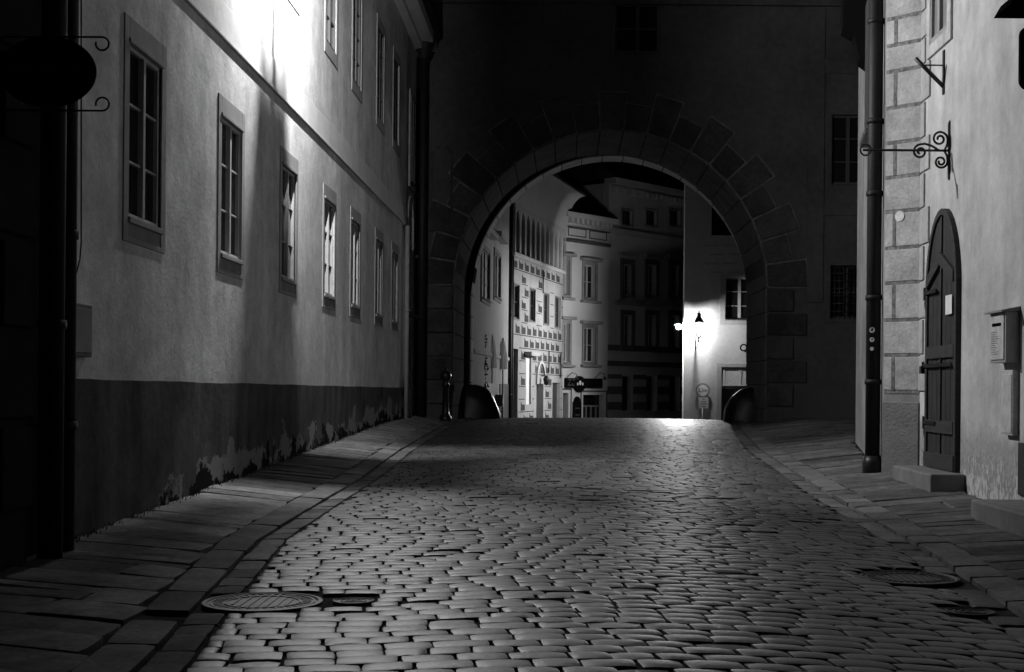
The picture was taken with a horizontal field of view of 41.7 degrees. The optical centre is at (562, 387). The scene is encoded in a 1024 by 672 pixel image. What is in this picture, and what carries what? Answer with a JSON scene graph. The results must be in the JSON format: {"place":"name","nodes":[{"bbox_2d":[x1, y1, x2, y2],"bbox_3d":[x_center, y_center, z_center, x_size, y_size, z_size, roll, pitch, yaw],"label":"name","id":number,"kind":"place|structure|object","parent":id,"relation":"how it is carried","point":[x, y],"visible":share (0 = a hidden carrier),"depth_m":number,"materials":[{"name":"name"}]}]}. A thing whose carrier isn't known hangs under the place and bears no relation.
{"place":"outdoors","nodes":[
{"label":"outdoors","id":0,"kind":"place"},
{"bbox_2d":[0,416,440,671],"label":"pavement","id":1,"kind":"structure","parent":0,"point":[69,611],"depth_m":9.20,"materials":[{"name":"grey stone"}]},
{"bbox_2d":[74,421,392,541],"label":"weeds","id":2,"kind":"object","parent":1,"relation":"on","point":[150,509],"visible":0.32,"depth_m":13.57,"materials":[{"name":"grey plant"}]},
{"bbox_2d":[439,367,451,421],"bbox_3d":[-2.888,0.202,33.200,0.300,1.390,0.300,0,0,0],"label":"bollard","id":3,"kind":"object","parent":1,"relation":"on","point":[445,375],"visible":0.95,"depth_m":33.13,"materials":[{"name":"black metal"}]},
{"bbox_2d":[416,56,419,88],"label":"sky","id":4,"kind":"structure","parent":0,"point":[418,60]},
{"bbox_2d":[20,414,1018,671],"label":"ground","id":5,"kind":"structure","parent":0,"point":[328,602],"depth_m":7.75,"materials":[{"name":"grey stone"}]},
{"bbox_2d":[0,0,40,570],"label":"corner house","id":6,"kind":"structure","parent":5,"relation":"on","point":[19,209],"depth_m":8.80,"materials":[{"name":"paint"}]},
{"bbox_2d":[36,0,67,558],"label":"downpipe","id":7,"kind":"object","parent":6,"relation":"attached to","point":[51,323],"visible":0.95,"depth_m":9.13,"materials":[{"name":"black metal"}]},
{"bbox_2d":[0,34,109,111],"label":"oval sign","id":8,"kind":"object","parent":6,"relation":"attached to","point":[48,71],"visible":1,"depth_m":8.48,"materials":[{"name":"black metal"}]},
{"bbox_2d":[63,0,78,551],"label":"downpipe","id":9,"kind":"object","parent":6,"relation":"attached to","point":[70,421],"visible":0.45,"depth_m":9.47,"materials":[{"name":"black metal"}]},
{"bbox_2d":[75,0,442,536],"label":"town house","id":10,"kind":"structure","parent":5,"relation":"on","point":[248,186],"depth_m":15.27,"materials":[{"name":"paint"}]},
{"bbox_2d":[77,0,81,272],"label":"cable","id":11,"kind":"object","parent":10,"relation":"attached to","point":[80,150],"visible":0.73,"depth_m":9.98,"materials":[{"name":"black metal"}]},
{"bbox_2d":[76,303,91,356],"bbox_3d":[-3.666,-0.432,10.210,0.060,0.400,0.420,0,0,0],"label":"meter box","id":12,"kind":"object","parent":10,"relation":"attached to","point":[83,330],"visible":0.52,"depth_m":10.22,"materials":[{"name":"grey metal"}]},
{"bbox_2d":[76,307,91,352],"bbox_3d":[-3.644,-0.432,10.210,0.015,0.340,0.360,0,0,0],"label":"door","id":13,"kind":"structure","parent":12,"relation":"in","point":[83,315],"depth_m":10.21,"materials":[{"name":"grey metal"}]},
{"bbox_2d":[122,12,166,253],"bbox_3d":[-3.714,-2.187,11.845,0.135,1.910,1.180,0,0,0],"label":"window","id":14,"kind":"structure","parent":10,"relation":"in","point":[144,55],"depth_m":11.82,"materials":[{"name":"white paint"}]},
{"bbox_2d":[217,93,244,279],"bbox_3d":[-3.714,-2.187,14.920,0.135,1.910,1.180,0,0,0],"label":"window","id":15,"kind":"structure","parent":10,"relation":"in","point":[231,121],"depth_m":14.89,"materials":[{"name":"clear glass"}]},
{"bbox_2d":[279,145,298,297],"bbox_3d":[-3.714,-2.187,18.050,0.135,1.910,1.180,0,0,0],"label":"window","id":16,"kind":"structure","parent":10,"relation":"in","point":[289,165],"depth_m":18.03,"materials":[{"name":"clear glass"}]},
{"bbox_2d":[288,0,299,15],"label":"window","id":17,"kind":"structure","parent":10,"relation":"in","point":[295,4],"depth_m":18.39,"materials":[{"name":"white glass"}]},
{"bbox_2d":[322,182,336,310],"bbox_3d":[-3.714,-2.187,21.190,0.135,1.910,1.180,0,0,0],"label":"window","id":18,"kind":"structure","parent":10,"relation":"in","point":[329,196],"depth_m":21.16,"materials":[{"name":"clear glass"}]},
{"bbox_2d":[324,0,337,68],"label":"window","id":19,"kind":"structure","parent":10,"relation":"in","point":[330,6],"depth_m":21.26,"materials":[{"name":"grey glass"}]},
{"bbox_2d":[349,206,360,318],"bbox_3d":[-3.714,-2.187,23.840,0.135,1.910,1.180,0,0,0],"label":"window","id":20,"kind":"structure","parent":10,"relation":"in","point":[355,217],"depth_m":23.84,"materials":[{"name":"grey glass"}]},
{"bbox_2d":[351,0,362,103],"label":"window","id":21,"kind":"structure","parent":10,"relation":"in","point":[357,5],"depth_m":24.03,"materials":[{"name":"grey glass"}]},
{"bbox_2d":[374,227,383,326],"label":"window","id":22,"kind":"structure","parent":10,"relation":"in","point":[379,236],"depth_m":26.90,"materials":[{"name":"grey glass"}]},
{"bbox_2d":[376,13,384,134],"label":"window","id":23,"kind":"structure","parent":10,"relation":"in","point":[380,50],"depth_m":26.92,"materials":[{"name":"grey glass"}]},
{"bbox_2d":[391,241,398,331],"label":"window","id":24,"kind":"structure","parent":10,"relation":"in","point":[394,248],"depth_m":29.44,"materials":[{"name":"grey glass"}]},
{"bbox_2d":[392,46,399,155],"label":"window","id":25,"kind":"structure","parent":10,"relation":"in","point":[395,119],"depth_m":29.43,"materials":[{"name":"grey glass"}]},
{"bbox_2d":[403,226,409,418],"bbox_3d":[-3.610,-1.482,31.099,0.132,4.500,0.127,0,0,-28],"label":"downpipe","id":26,"kind":"object","parent":10,"relation":"attached to","point":[406,310],"visible":0.91,"depth_m":31.06,"materials":[{"name":"black metal"}]},
{"bbox_2d":[407,89,415,191],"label":"window","id":27,"kind":"structure","parent":10,"relation":"in","point":[411,98],"depth_m":32.30,"materials":[{"name":"grey paint"}]},
{"bbox_2d":[412,22,438,416],"bbox_3d":[-3.464,-4.170,33.200,0.720,9.880,0.720,0,0,0],"label":"downpipe","id":28,"kind":"object","parent":10,"relation":"attached to","point":[424,52],"visible":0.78,"depth_m":33.12,"materials":[{"name":"black metal"}]},
{"bbox_2d":[202,592,322,614],"bbox_3d":[-1.751,1.275,7.850,0.690,0.056,0.690,0,0,0],"label":"manhole cover","id":29,"kind":"object","parent":5,"relation":"on","point":[264,602],"visible":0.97,"depth_m":7.81,"materials":[{"name":"metal"}]},
{"bbox_2d":[71,417,478,671],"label":"kerb","id":30,"kind":"structure","parent":5,"relation":"on","point":[133,646],"depth_m":8.80,"materials":[{"name":"stone"}]},
{"bbox_2d":[333,597,373,606],"bbox_3d":[-1.221,1.268,7.850,0.240,0.056,0.240,0,0,0],"label":"manhole cover","id":31,"kind":"object","parent":5,"relation":"on","point":[352,601],"visible":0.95,"depth_m":7.80,"materials":[{"name":"metal"}]},
{"bbox_2d":[413,87,523,417],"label":"plain house","id":32,"kind":"structure","parent":5,"relation":"on","point":[491,300],"depth_m":43.48,"materials":[{"name":"grey paint"}]},
{"bbox_2d":[480,229,498,306],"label":"window","id":33,"kind":"structure","parent":32,"relation":"in","point":[485,283],"depth_m":42.77,"materials":[{"name":"grey glass"}]},
{"bbox_2d":[485,383,497,398],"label":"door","id":34,"kind":"structure","parent":32,"relation":"in","point":[495,386],"depth_m":44.90,"materials":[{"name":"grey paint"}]},
{"bbox_2d":[493,231,508,303],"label":"window","id":35,"kind":"structure","parent":32,"relation":"in","point":[497,275],"depth_m":46.03,"materials":[{"name":"grey glass"}]},
{"bbox_2d":[499,384,508,417],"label":"door","id":36,"kind":"structure","parent":32,"relation":"in","point":[505,386],"depth_m":49.22,"materials":[{"name":"grey paint"}]},
{"bbox_2d":[508,203,512,417],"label":"downpipe","id":37,"kind":"object","parent":32,"relation":"attached to","point":[510,314],"visible":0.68,"depth_m":50.50,"materials":[{"name":"black metal"}]},
{"bbox_2d":[462,384,500,418],"bbox_3d":[-2.547,0.498,37.389,1.695,1.160,1.007,0,0,0],"label":"guard stone","id":38,"kind":"object","parent":5,"relation":"on","point":[479,402],"visible":0.53,"depth_m":37.04,"materials":[{"name":"black stone"}]},
{"bbox_2d":[484,332,489,387],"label":"potted shrub","id":39,"kind":"object","parent":5,"relation":"on","point":[486,338],"visible":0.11,"depth_m":42.46,"materials":[{"name":"black plant"}]},
{"bbox_2d":[491,334,496,394],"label":"closed parasol","id":40,"kind":"object","parent":5,"relation":"on","point":[493,358],"visible":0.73,"depth_m":44.43,"materials":[{"name":"grey fabric"}]},
{"bbox_2d":[495,394,502,417],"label":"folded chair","id":41,"kind":"object","parent":5,"relation":"on","point":[499,400],"visible":0.36,"depth_m":45.54,"materials":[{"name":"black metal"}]},
{"bbox_2d":[500,338,507,393],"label":"closed parasol","id":42,"kind":"object","parent":5,"relation":"on","point":[503,361],"visible":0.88,"depth_m":47.43,"materials":[{"name":"grey fabric"}]},
{"bbox_2d":[513,172,586,417],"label":"sgraffito house","id":43,"kind":"structure","parent":5,"relation":"on","point":[542,208],"depth_m":55.00,"materials":[{"name":"grey paint"}]},
{"bbox_2d":[512,256,513,417],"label":"downpipe","id":44,"kind":"object","parent":43,"relation":"attached to","point":[512,335],"visible":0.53,"depth_m":51.06,"materials":[{"name":"grey metal"}]},
{"bbox_2d":[513,349,513,417],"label":"door","id":45,"kind":"structure","parent":43,"relation":"in","point":[513,349],"depth_m":51.94,"materials":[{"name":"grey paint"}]},
{"bbox_2d":[514,283,519,320],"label":"window","id":46,"kind":"structure","parent":43,"relation":"in","point":[515,284],"depth_m":51.97,"materials":[{"name":"grey paint"}]},
{"bbox_2d":[529,287,535,322],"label":"window","id":47,"kind":"structure","parent":43,"relation":"in","point":[531,291],"depth_m":54.40,"materials":[{"name":"grey paint"}]},
{"bbox_2d":[536,384,539,417],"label":"door","id":48,"kind":"structure","parent":43,"relation":"in","point":[537,385],"depth_m":55.79,"materials":[{"name":"grey paint"}]},
{"bbox_2d":[540,375,548,385],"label":"door lamp","id":49,"kind":"object","parent":43,"relation":"attached to","point":[546,380],"visible":1,"depth_m":55.41,"materials":[{"name":"black metal"}]},
{"bbox_2d":[543,292,549,325],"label":"window","id":50,"kind":"structure","parent":43,"relation":"in","point":[544,295],"depth_m":56.73,"materials":[{"name":"grey paint"}]},
{"bbox_2d":[552,383,556,417],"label":"door","id":51,"kind":"structure","parent":43,"relation":"in","point":[554,385],"depth_m":58.69,"materials":[{"name":"grey paint"}]},
{"bbox_2d":[554,296,560,329],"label":"window","id":52,"kind":"structure","parent":43,"relation":"in","point":[556,299],"depth_m":58.74,"materials":[{"name":"grey paint"}]},
{"bbox_2d":[557,196,618,417],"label":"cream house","id":53,"kind":"structure","parent":5,"relation":"on","point":[591,222],"depth_m":60.81,"materials":[{"name":"white paint"}]},
{"bbox_2d":[561,316,576,366],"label":"window","id":54,"kind":"structure","parent":53,"relation":"in","point":[565,319],"depth_m":59.82,"materials":[{"name":"white paint"}]},
{"bbox_2d":[562,252,576,300],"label":"window","id":55,"kind":"structure","parent":53,"relation":"in","point":[569,256],"depth_m":59.74,"materials":[{"name":"white paint"}]},
{"bbox_2d":[572,396,581,417],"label":"menu board","id":56,"kind":"object","parent":53,"relation":"attached to","point":[576,407],"visible":0.61,"depth_m":60.23,"materials":[{"name":"black paint"}]},
{"bbox_2d":[564,372,606,391],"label":"shop sign","id":57,"kind":"object","parent":53,"relation":"attached to","point":[579,383],"visible":1,"depth_m":60.37,"materials":[{"name":"black metal"}]},
{"bbox_2d":[583,395,598,417],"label":"shop window","id":58,"kind":"structure","parent":53,"relation":"in","point":[587,399],"depth_m":61.56,"materials":[{"name":"black glass"}]},
{"bbox_2d":[580,257,602,303],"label":"window","id":59,"kind":"structure","parent":53,"relation":"in","point":[586,269],"depth_m":61.03,"materials":[{"name":"white paint"}]},
{"bbox_2d":[580,320,602,366],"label":"window","id":60,"kind":"structure","parent":53,"relation":"in","point":[586,332],"depth_m":61.07,"materials":[{"name":"white paint"}]},
{"bbox_2d":[560,161,683,418],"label":"banded house","id":61,"kind":"structure","parent":5,"relation":"on","point":[644,205],"depth_m":63.92,"materials":[{"name":"paint"}]},
{"bbox_2d":[621,207,633,227],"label":"window","id":62,"kind":"structure","parent":61,"relation":"in","point":[625,215],"depth_m":63.12,"materials":[{"name":"grey paint"}]},
{"bbox_2d":[618,253,639,297],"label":"window","id":63,"kind":"structure","parent":61,"relation":"in","point":[623,268],"depth_m":63.16,"materials":[{"name":"paint"}]},
{"bbox_2d":[615,296,643,351],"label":"window","id":64,"kind":"structure","parent":61,"relation":"in","point":[629,300],"depth_m":63.10,"materials":[{"name":"glass"}]},
{"bbox_2d":[645,207,657,227],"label":"window","id":65,"kind":"structure","parent":61,"relation":"in","point":[649,215],"depth_m":64.49,"materials":[{"name":"grey paint"}]},
{"bbox_2d":[643,254,663,297],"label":"window","id":66,"kind":"structure","parent":61,"relation":"in","point":[648,268],"depth_m":64.55,"materials":[{"name":"paint"}]},
{"bbox_2d":[641,296,667,351],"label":"window","id":67,"kind":"structure","parent":61,"relation":"in","point":[654,300],"depth_m":64.53,"materials":[{"name":"glass"}]},
{"bbox_2d":[665,296,682,351],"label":"window","id":68,"kind":"structure","parent":61,"relation":"in","point":[676,301],"depth_m":65.81,"materials":[{"name":"glass"}]},
{"bbox_2d":[666,254,682,297],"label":"window","id":69,"kind":"structure","parent":61,"relation":"in","point":[671,268],"depth_m":65.94,"materials":[{"name":"paint"}]},
{"bbox_2d":[668,207,680,227],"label":"window","id":70,"kind":"structure","parent":61,"relation":"in","point":[672,215],"depth_m":65.87,"materials":[{"name":"grey paint"}]},
{"bbox_2d":[415,0,858,421],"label":"gate tower","id":71,"kind":"structure","parent":5,"relation":"on","point":[740,117],"depth_m":34.00,"materials":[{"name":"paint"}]},
{"bbox_2d":[615,5,660,53],"bbox_3d":[1.902,-9.091,34.075,1.145,1.307,0.190,0,0,0],"label":"window","id":72,"kind":"structure","parent":71,"relation":"in","point":[637,27],"depth_m":34.12,"materials":[{"name":"glass"}]},
{"bbox_2d":[826,261,856,322],"bbox_3d":[7.197,-2.404,34.100,1.058,1.544,0.260,0,0,0],"label":"window","id":73,"kind":"structure","parent":71,"relation":"in","point":[841,279],"depth_m":34.12,"materials":[{"name":"paint"}]},
{"bbox_2d":[831,114,857,185],"bbox_3d":[7.237,-6.007,34.075,0.902,1.808,0.190,0,0,0],"label":"window","id":74,"kind":"structure","parent":71,"relation":"in","point":[844,129],"depth_m":34.12,"materials":[{"name":"glass"}]},
{"bbox_2d":[695,383,709,418],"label":"traffic sign","id":75,"kind":"object","parent":5,"relation":"on","point":[702,390],"visible":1,"depth_m":53.84,"materials":[{"name":"grey metal"}]},
{"bbox_2d":[682,183,746,419],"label":"lamplit house","id":76,"kind":"structure","parent":5,"relation":"on","point":[714,288],"depth_m":54.03,"materials":[{"name":"white paint"}]},
{"bbox_2d":[674,324,682,329],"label":"corner lamp","id":77,"kind":"object","parent":76,"relation":"attached to","point":[679,327],"visible":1,"depth_m":54.18,"materials":[{"name":"white glass"}]},
{"bbox_2d":[694,311,703,349],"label":"wall lantern","id":78,"kind":"object","parent":76,"relation":"attached to","point":[698,319],"depth_m":52.99,"materials":[{"name":"black metal"}]},
{"bbox_2d":[720,274,746,324],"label":"window","id":79,"kind":"structure","parent":76,"relation":"in","point":[733,290],"depth_m":54.29,"materials":[{"name":"black glass"}]},
{"bbox_2d":[723,387,755,422],"bbox_3d":[5.153,0.575,36.189,1.736,1.140,1.007,0,0,0],"label":"guard stone","id":80,"kind":"object","parent":5,"relation":"on","point":[740,405],"visible":0.52,"depth_m":35.87,"materials":[{"name":"black stone"}]},
{"bbox_2d":[722,420,1023,644],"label":"kerb","id":81,"kind":"structure","parent":5,"relation":"on","point":[1000,590],"depth_m":10.98,"materials":[{"name":"stone"}]},
{"bbox_2d":[859,570,959,587],"bbox_3d":[2.319,1.297,9.000,0.660,0.056,0.660,0,0,0],"label":"manhole cover","id":82,"kind":"object","parent":5,"relation":"on","point":[922,579],"visible":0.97,"depth_m":8.95,"materials":[{"name":"metal"}]},
{"bbox_2d":[841,0,1023,499],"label":"plastered house","id":83,"kind":"structure","parent":5,"relation":"on","point":[959,235],"depth_m":15.01,"materials":[{"name":"grey paint"}]},
{"bbox_2d":[862,0,884,472],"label":"downpipe","id":84,"kind":"object","parent":83,"relation":"attached to","point":[871,462],"visible":0.93,"depth_m":16.70,"materials":[{"name":"black metal"}]},
{"bbox_2d":[895,211,903,220],"bbox_3d":[4.106,-2.083,16.367,0.012,0.126,0.126,0,0,-45],"label":"round plate","id":85,"kind":"object","parent":83,"relation":"attached to","point":[899,215],"visible":1,"depth_m":16.36,"materials":[{"name":"white metal"}]},
{"bbox_2d":[859,120,950,179],"bbox_3d":[3.818,-2.650,15.000,1.010,0.670,0.040,0,0,0],"label":"scroll bracket","id":86,"kind":"object","parent":83,"relation":"attached to","point":[945,150],"visible":1,"depth_m":14.99,"materials":[{"name":"black metal"}]},
{"bbox_2d":[914,50,944,94],"bbox_3d":[4.161,-3.574,15.250,0.354,0.500,0.060,0,0,0],"label":"flag holder","id":87,"kind":"object","parent":83,"relation":"attached to","point":[933,76],"visible":1,"depth_m":15.23,"materials":[{"name":"black metal"}]},
{"bbox_2d":[926,0,952,59],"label":"window","id":88,"kind":"structure","parent":83,"relation":"in","point":[939,16],"depth_m":15.43,"materials":[{"name":"paint"}]},
{"bbox_2d":[919,208,961,471],"bbox_3d":[4.265,-0.547,15.180,0.120,2.929,1.320,0,0,0],"label":"door","id":89,"kind":"structure","parent":83,"relation":"in","point":[941,369],"depth_m":15.07,"materials":[{"name":"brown wood"}]},
{"bbox_2d":[945,294,951,314],"bbox_3d":[4.244,-0.907,14.771,0.004,0.211,0.245,0,0,0],"label":"paper notice","id":90,"kind":"object","parent":89,"relation":"attached to","point":[948,304],"visible":1,"depth_m":14.77,"materials":[{"name":"white paper"}]},
{"bbox_2d":[984,306,1020,362],"bbox_3d":[4.215,-0.498,12.890,0.180,0.530,0.520,0,0,0],"label":"mailbox","id":91,"kind":"object","parent":83,"relation":"attached to","point":[1004,335],"visible":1,"depth_m":12.69,"materials":[{"name":"grey metal"}]},
{"bbox_2d":[990,315,1004,359],"bbox_3d":[4.169,-0.474,12.890,0.021,0.420,0.400,0,0,0],"label":"door","id":92,"kind":"structure","parent":91,"relation":"in","point":[997,323],"depth_m":12.86,"materials":[{"name":"paint"}]},
{"bbox_2d":[994,0,1023,88],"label":"hanging sign","id":93,"kind":"object","parent":83,"relation":"attached to","point":[1011,8],"visible":1,"depth_m":9.99,"materials":[{"name":"black metal"}]},
{"bbox_2d":[1001,370,1018,435],"bbox_3d":[4.265,0.147,12.820,0.068,0.620,0.320,0,0,0],"label":"wall cabinet","id":94,"kind":"object","parent":83,"relation":"attached to","point":[1009,402],"depth_m":12.70,"materials":[{"name":"metal"}]},
{"bbox_2d":[1001,374,1011,433],"bbox_3d":[4.237,0.157,12.820,0.013,0.560,0.290,0,0,0],"label":"door","id":95,"kind":"structure","parent":94,"relation":"in","point":[1006,380],"depth_m":12.81,"materials":[{"name":"paint"}]},
{"bbox_2d":[1018,442,1023,495],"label":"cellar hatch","id":96,"kind":"object","parent":83,"relation":"attached to","point":[1020,468],"visible":1,"depth_m":12.54,"materials":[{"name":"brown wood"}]},
{"bbox_2d":[945,607,994,618],"bbox_3d":[2.349,1.315,7.750,0.280,0.056,0.280,0,0,0],"label":"manhole cover","id":97,"kind":"object","parent":5,"relation":"on","point":[974,612],"visible":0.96,"depth_m":7.70,"materials":[{"name":"metal"}]},
{"bbox_2d":[187,418,1023,671],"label":"road","id":98,"kind":"structure","parent":0,"point":[723,526],"depth_m":8.91,"materials":[{"name":"stone"}]},
{"bbox_2d":[749,418,1023,586],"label":"pavement","id":99,"kind":"structure","parent":0,"point":[826,447],"depth_m":14.36,"materials":[{"name":"grey stone"}]},
{"bbox_2d":[893,465,964,491],"bbox_3d":[4.099,1.106,15.125,0.378,0.360,1.650,0,0,0],"label":"door step","id":100,"kind":"object","parent":99,"relation":"on","point":[928,479],"depth_m":14.52,"materials":[{"name":"stone"}]},
{"bbox_2d":[971,499,1023,537],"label":"door step","id":101,"kind":"object","parent":99,"relation":"on","point":[1006,514],"depth_m":11.60,"materials":[{"name":"stone"}]}
]}

